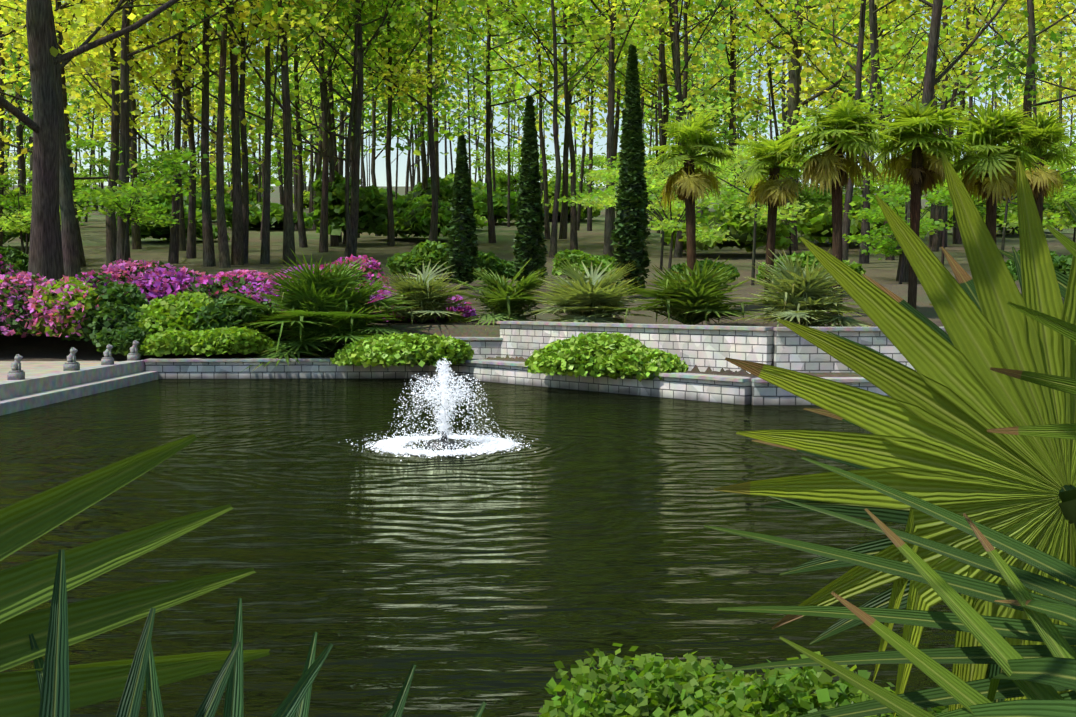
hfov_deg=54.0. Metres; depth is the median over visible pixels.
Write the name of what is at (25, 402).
wall
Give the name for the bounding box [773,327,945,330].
wall cap
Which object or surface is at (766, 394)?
wall
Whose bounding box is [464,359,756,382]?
wall cap
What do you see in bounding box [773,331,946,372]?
wall
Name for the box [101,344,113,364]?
foo dog statue
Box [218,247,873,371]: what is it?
palmettos
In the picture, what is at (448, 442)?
fountain float
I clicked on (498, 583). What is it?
pond water
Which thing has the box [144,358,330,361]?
wall cap
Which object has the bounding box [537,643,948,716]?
bush
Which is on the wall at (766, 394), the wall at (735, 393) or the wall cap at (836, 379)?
the wall cap at (836, 379)
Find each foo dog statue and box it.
[7,354,24,379]
[63,347,79,370]
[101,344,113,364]
[127,340,140,360]
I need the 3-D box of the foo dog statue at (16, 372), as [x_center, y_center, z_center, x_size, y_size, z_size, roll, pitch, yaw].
[-9.656,0.154,19.544,0.229,0.468,0.283,0,3,-6]
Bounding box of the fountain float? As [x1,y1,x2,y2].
[424,431,463,448]
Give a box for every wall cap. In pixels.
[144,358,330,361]
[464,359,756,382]
[497,321,773,330]
[750,377,869,382]
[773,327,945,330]
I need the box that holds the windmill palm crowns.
[644,93,1075,212]
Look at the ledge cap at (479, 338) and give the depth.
27.43 m
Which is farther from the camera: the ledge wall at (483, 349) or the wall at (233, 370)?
the ledge wall at (483, 349)
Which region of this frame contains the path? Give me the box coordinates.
[0,361,120,380]
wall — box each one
[145,362,449,378]
[342,340,500,358]
[450,362,750,404]
[500,324,773,373]
[751,382,891,405]
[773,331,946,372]
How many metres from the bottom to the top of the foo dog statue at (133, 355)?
0.487 m
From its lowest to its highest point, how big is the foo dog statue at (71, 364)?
0.482 m
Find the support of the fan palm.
on the ground
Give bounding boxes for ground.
[0,185,1075,376]
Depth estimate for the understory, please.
75.29 m
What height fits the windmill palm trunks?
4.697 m
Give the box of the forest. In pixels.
[0,0,1075,284]
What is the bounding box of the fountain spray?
[346,358,532,460]
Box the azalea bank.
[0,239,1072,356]
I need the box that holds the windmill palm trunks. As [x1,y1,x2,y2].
[684,142,1044,315]
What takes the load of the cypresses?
on the ground
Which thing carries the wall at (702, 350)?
on the ground
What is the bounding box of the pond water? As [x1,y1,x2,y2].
[0,379,960,716]
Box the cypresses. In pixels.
[445,44,652,293]
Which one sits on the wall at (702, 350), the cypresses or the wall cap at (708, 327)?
the wall cap at (708, 327)
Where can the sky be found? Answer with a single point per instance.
(380, 163)
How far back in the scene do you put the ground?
59.26 m
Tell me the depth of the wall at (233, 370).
25.77 m
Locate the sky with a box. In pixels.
[4,0,1075,187]
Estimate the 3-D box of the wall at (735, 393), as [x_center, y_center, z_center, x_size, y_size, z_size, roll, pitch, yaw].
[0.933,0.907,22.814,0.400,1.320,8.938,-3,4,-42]
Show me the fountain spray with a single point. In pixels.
(492, 444)
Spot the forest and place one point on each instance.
(304, 16)
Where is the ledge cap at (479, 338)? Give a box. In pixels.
[444,337,502,339]
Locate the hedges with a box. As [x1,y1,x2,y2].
[330,331,688,381]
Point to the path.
(31, 368)
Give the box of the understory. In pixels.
[3,171,1072,251]
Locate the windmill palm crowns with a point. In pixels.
(987, 133)

